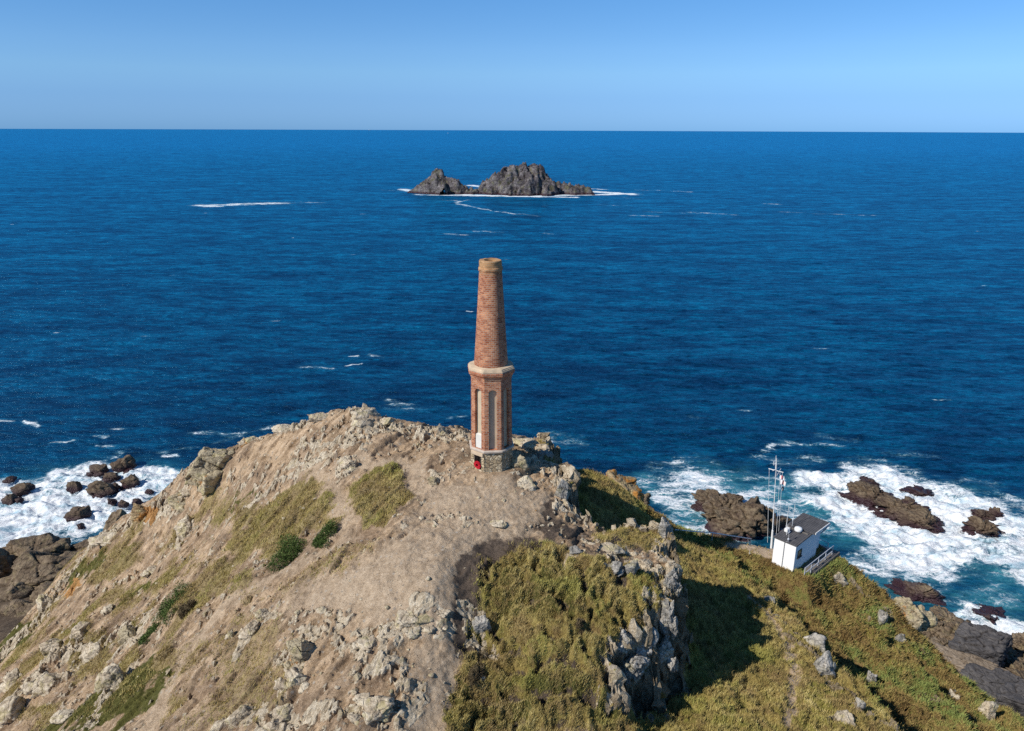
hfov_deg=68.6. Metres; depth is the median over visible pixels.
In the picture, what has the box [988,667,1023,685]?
rock block
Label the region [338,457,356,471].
boulder
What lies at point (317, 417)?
boulder
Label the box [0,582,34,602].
shore rock
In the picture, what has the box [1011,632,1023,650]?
shore rock
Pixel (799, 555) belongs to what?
window
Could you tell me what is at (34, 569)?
shore rock
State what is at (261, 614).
boulder
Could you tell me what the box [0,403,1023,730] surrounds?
headland
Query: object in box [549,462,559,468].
boulder
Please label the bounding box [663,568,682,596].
crag
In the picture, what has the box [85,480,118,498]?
sea rock
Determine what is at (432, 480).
boulder
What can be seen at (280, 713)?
boulder
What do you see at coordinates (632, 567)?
boulder
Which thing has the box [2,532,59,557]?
shore rock
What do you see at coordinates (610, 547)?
boulder
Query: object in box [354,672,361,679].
boulder
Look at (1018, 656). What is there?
shore rock
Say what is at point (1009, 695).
rock block
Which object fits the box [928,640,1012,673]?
rock block
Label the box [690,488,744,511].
sea rock
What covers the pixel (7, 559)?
shore rock
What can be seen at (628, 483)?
outcrop
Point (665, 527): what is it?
boulder
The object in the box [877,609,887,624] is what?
boulder
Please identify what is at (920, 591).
sea rock
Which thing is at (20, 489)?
sea rock
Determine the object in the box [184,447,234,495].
outcrop
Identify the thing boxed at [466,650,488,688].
heather bush
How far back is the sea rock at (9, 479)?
176.47 m
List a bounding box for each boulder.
[0,695,26,727]
[36,594,51,613]
[49,709,74,723]
[69,621,91,638]
[79,642,102,663]
[88,531,116,546]
[100,604,112,614]
[117,624,135,644]
[140,565,156,577]
[174,515,191,540]
[177,488,190,499]
[224,629,234,639]
[237,436,255,446]
[238,620,259,639]
[242,595,252,605]
[253,608,269,621]
[263,703,292,730]
[271,424,290,433]
[273,666,309,693]
[283,638,313,669]
[308,412,328,421]
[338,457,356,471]
[347,692,394,725]
[352,635,376,651]
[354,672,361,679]
[379,417,393,425]
[395,610,435,638]
[427,476,439,484]
[436,609,450,617]
[438,431,448,435]
[456,434,466,439]
[471,615,491,633]
[490,519,507,527]
[511,454,528,471]
[512,438,538,447]
[517,475,536,490]
[535,450,553,458]
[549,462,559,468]
[554,479,568,499]
[569,545,582,555]
[600,542,626,553]
[604,560,623,576]
[623,559,639,574]
[633,558,655,568]
[658,517,672,538]
[764,596,774,601]
[803,632,826,652]
[813,650,835,677]
[833,572,847,586]
[834,709,855,725]
[855,697,866,709]
[866,670,876,684]
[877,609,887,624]
[895,634,906,642]
[948,689,959,700]
[978,701,998,720]
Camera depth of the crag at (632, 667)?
36.30 m
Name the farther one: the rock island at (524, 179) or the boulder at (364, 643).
the rock island at (524, 179)
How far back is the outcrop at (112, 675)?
40.84 m
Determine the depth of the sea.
347.65 m
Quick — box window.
[797,548,801,559]
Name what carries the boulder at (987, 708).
on the headland
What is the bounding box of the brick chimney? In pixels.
[468,258,514,471]
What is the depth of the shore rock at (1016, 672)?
108.58 m
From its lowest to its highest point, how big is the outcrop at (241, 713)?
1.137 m
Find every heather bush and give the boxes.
[177,599,195,618]
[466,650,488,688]
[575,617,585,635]
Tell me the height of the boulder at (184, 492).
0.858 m
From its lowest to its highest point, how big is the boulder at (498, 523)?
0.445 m
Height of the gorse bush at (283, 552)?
1.314 m
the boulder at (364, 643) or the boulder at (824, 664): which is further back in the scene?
the boulder at (824, 664)
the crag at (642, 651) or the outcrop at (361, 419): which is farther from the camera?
the outcrop at (361, 419)
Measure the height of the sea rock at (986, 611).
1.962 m
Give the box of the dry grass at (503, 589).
[0,459,663,730]
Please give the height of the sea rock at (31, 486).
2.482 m
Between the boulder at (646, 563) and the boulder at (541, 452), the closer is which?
the boulder at (646, 563)
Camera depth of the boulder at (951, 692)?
53.23 m
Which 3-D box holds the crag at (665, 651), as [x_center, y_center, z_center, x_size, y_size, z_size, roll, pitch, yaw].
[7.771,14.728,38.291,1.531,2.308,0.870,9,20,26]
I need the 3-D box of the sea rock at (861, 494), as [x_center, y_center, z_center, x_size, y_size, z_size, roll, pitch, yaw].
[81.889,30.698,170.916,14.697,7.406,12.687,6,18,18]
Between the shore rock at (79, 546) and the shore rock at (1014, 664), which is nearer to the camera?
the shore rock at (1014, 664)
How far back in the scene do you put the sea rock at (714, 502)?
158.99 m
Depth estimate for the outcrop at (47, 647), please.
50.30 m
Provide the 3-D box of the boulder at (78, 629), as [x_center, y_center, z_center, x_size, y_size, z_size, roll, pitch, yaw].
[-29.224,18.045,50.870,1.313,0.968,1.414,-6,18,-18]
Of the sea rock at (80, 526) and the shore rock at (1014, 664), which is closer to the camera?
the shore rock at (1014, 664)
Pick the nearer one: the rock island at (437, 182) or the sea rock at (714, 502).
the sea rock at (714, 502)
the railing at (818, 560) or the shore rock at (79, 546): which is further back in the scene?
the shore rock at (79, 546)
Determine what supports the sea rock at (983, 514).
in the sea
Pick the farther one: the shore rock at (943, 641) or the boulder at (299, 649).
the shore rock at (943, 641)
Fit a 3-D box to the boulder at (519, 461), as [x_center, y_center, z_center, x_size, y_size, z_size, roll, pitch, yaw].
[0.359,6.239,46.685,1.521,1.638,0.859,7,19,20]
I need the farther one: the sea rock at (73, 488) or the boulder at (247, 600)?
the sea rock at (73, 488)
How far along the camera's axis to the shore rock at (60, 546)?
143.86 m
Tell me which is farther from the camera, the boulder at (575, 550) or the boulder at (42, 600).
the boulder at (42, 600)
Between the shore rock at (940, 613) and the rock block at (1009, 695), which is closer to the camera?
the rock block at (1009, 695)
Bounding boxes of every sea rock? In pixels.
[1,493,23,505]
[2,476,16,483]
[10,482,31,496]
[26,482,35,490]
[63,505,91,522]
[66,481,82,495]
[76,523,84,529]
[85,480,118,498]
[86,464,108,477]
[102,472,120,483]
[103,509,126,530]
[107,498,117,505]
[109,454,136,474]
[112,482,120,495]
[117,499,128,509]
[119,474,139,490]
[131,498,142,505]
[144,489,153,494]
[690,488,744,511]
[700,493,742,520]
[704,496,791,541]
[837,480,893,510]
[859,476,880,486]
[865,493,929,524]
[883,577,946,605]
[895,507,944,533]
[899,484,934,498]
[959,515,1004,540]
[971,509,995,520]
[971,603,1005,623]
[988,506,1003,517]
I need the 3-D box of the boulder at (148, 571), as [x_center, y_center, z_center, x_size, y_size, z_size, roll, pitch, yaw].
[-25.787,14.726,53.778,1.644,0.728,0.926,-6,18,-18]
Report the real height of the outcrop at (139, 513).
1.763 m
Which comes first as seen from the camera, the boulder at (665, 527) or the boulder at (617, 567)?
the boulder at (617, 567)
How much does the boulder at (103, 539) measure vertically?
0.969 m
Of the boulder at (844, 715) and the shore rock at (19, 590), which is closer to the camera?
the boulder at (844, 715)
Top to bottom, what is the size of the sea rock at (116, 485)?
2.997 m
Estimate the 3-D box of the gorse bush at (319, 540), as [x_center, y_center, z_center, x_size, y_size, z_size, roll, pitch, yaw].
[-10.671,9.479,42.618,1.481,1.535,1.770,7,19,20]
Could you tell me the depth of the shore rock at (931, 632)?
120.20 m
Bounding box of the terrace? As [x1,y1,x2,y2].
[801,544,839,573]
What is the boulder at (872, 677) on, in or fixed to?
on the headland
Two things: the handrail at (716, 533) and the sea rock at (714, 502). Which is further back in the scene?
the sea rock at (714, 502)
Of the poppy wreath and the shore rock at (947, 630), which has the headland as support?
the shore rock at (947, 630)
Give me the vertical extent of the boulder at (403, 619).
0.635 m
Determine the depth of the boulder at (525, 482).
45.42 m
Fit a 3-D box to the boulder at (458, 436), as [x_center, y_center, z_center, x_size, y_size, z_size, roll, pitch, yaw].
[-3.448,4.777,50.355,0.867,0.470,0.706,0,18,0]
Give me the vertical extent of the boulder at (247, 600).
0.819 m
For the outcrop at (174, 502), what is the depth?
56.97 m
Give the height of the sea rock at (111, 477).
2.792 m
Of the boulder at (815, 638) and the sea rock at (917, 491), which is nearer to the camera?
the boulder at (815, 638)
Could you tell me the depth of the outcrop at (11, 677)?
50.45 m
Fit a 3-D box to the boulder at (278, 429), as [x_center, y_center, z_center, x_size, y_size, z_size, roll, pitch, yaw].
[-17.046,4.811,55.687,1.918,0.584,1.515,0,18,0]
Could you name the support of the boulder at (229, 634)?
on the headland
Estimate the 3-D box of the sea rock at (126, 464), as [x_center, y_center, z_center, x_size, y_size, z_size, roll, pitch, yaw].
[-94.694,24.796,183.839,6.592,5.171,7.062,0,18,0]
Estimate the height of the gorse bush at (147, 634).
1.076 m
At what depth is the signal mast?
59.86 m
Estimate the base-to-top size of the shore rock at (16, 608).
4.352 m
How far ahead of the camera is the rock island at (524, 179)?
950.42 m
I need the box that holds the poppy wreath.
[474,461,480,468]
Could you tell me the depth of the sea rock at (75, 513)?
159.25 m
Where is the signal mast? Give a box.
[767,458,782,548]
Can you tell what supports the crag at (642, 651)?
on the headland
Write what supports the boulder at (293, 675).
on the headland
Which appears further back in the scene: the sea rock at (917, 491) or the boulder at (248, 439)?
the sea rock at (917, 491)
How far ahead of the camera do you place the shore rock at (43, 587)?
129.48 m
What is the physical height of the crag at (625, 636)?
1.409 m
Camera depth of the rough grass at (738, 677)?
43.78 m
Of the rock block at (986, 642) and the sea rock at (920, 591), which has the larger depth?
the sea rock at (920, 591)
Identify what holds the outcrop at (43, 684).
on the headland
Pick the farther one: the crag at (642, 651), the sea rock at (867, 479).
the sea rock at (867, 479)
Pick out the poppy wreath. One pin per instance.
(476, 463)
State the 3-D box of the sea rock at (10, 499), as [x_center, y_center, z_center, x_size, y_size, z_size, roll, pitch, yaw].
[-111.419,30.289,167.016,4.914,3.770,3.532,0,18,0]
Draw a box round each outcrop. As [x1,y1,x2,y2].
[0,668,21,692]
[20,671,60,697]
[39,638,63,657]
[94,662,127,693]
[130,503,147,522]
[166,492,185,512]
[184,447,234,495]
[225,705,253,729]
[350,407,380,427]
[606,469,643,501]
[642,493,654,509]
[893,596,937,632]
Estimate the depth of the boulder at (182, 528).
54.56 m
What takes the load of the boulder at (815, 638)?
on the headland
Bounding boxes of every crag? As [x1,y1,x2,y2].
[617,627,637,656]
[618,656,648,684]
[635,627,658,668]
[657,635,678,672]
[659,597,678,639]
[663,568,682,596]
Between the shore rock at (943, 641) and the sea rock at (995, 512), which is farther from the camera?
the sea rock at (995, 512)
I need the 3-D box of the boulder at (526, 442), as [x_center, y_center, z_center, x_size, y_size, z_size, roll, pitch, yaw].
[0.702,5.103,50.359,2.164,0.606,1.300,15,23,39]
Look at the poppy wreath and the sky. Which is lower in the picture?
the poppy wreath
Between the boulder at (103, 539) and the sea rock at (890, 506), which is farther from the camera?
the sea rock at (890, 506)
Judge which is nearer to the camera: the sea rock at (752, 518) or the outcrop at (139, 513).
the outcrop at (139, 513)
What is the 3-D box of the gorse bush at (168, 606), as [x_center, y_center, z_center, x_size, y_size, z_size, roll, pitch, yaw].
[-20.459,14.364,44.822,2.194,2.250,3.090,0,18,0]
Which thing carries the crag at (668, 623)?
on the headland
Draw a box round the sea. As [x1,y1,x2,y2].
[0,129,1023,634]
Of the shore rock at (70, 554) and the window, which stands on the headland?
the shore rock at (70, 554)
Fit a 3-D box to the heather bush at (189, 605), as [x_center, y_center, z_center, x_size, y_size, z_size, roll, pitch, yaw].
[-18.834,14.002,43.613,1.335,0.886,1.163,-12,21,-34]
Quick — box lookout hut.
[772,507,830,571]
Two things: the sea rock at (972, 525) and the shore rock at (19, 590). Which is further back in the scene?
the sea rock at (972, 525)
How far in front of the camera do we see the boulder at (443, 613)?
35.87 m
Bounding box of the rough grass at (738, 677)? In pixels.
[537,439,903,730]
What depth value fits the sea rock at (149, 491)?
170.94 m
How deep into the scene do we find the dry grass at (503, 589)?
38.24 m
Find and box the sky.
[0,0,1023,132]
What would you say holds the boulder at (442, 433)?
on the headland
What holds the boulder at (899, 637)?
on the headland
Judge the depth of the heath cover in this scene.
55.42 m
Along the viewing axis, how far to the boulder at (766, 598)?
51.64 m
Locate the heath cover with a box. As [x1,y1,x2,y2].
[643,504,1023,730]
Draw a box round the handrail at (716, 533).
[675,529,750,544]
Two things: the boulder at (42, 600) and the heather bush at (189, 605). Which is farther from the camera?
the boulder at (42, 600)
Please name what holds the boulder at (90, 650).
on the headland
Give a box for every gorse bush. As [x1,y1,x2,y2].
[136,624,158,645]
[151,580,189,631]
[264,532,307,573]
[311,517,337,548]
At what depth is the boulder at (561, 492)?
45.52 m
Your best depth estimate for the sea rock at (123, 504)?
164.74 m
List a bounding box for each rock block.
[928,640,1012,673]
[948,621,1012,667]
[959,663,1004,687]
[977,682,1001,701]
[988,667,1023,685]
[996,682,1023,716]
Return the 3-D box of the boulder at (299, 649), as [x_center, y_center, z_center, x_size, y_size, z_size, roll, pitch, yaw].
[-9.989,13.692,35.472,1.486,2.037,1.389,0,18,0]
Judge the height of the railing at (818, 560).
1.712 m
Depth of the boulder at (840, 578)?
59.69 m
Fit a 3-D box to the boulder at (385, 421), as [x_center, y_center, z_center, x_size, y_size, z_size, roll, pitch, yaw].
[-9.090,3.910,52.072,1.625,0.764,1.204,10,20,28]
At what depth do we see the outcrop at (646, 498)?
99.31 m
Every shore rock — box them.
[0,548,15,578]
[0,550,71,589]
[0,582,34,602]
[0,599,35,617]
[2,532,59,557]
[30,581,52,602]
[34,537,75,554]
[59,551,77,560]
[70,536,95,550]
[921,618,943,639]
[929,605,963,622]
[930,636,948,646]
[936,619,970,640]
[1003,658,1023,672]
[1005,647,1023,661]
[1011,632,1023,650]
[1013,669,1023,678]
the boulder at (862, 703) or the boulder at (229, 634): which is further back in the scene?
the boulder at (862, 703)
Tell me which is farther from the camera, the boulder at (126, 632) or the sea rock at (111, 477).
the sea rock at (111, 477)
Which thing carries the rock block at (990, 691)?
on the headland
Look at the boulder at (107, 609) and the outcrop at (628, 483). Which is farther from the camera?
the outcrop at (628, 483)
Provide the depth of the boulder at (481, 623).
36.52 m
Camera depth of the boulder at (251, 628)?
37.86 m
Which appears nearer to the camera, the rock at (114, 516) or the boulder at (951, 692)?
the boulder at (951, 692)
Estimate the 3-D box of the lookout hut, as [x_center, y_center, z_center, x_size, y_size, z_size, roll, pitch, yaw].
[23.063,13.606,59.809,5.045,5.610,2.390,-15,23,-41]
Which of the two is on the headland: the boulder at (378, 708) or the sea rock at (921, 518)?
the boulder at (378, 708)
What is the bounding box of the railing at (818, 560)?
[804,545,833,574]
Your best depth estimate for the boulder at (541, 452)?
50.02 m
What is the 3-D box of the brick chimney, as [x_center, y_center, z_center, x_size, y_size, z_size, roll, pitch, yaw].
[-1.263,0.869,45.367,2.857,14.619,2.857,0,18,0]
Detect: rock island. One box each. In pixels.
[407,168,478,194]
[478,162,594,195]
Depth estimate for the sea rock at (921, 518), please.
157.97 m
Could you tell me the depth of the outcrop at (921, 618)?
59.60 m
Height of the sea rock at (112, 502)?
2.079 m
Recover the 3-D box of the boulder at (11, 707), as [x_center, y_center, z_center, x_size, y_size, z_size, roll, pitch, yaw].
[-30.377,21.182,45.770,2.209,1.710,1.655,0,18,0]

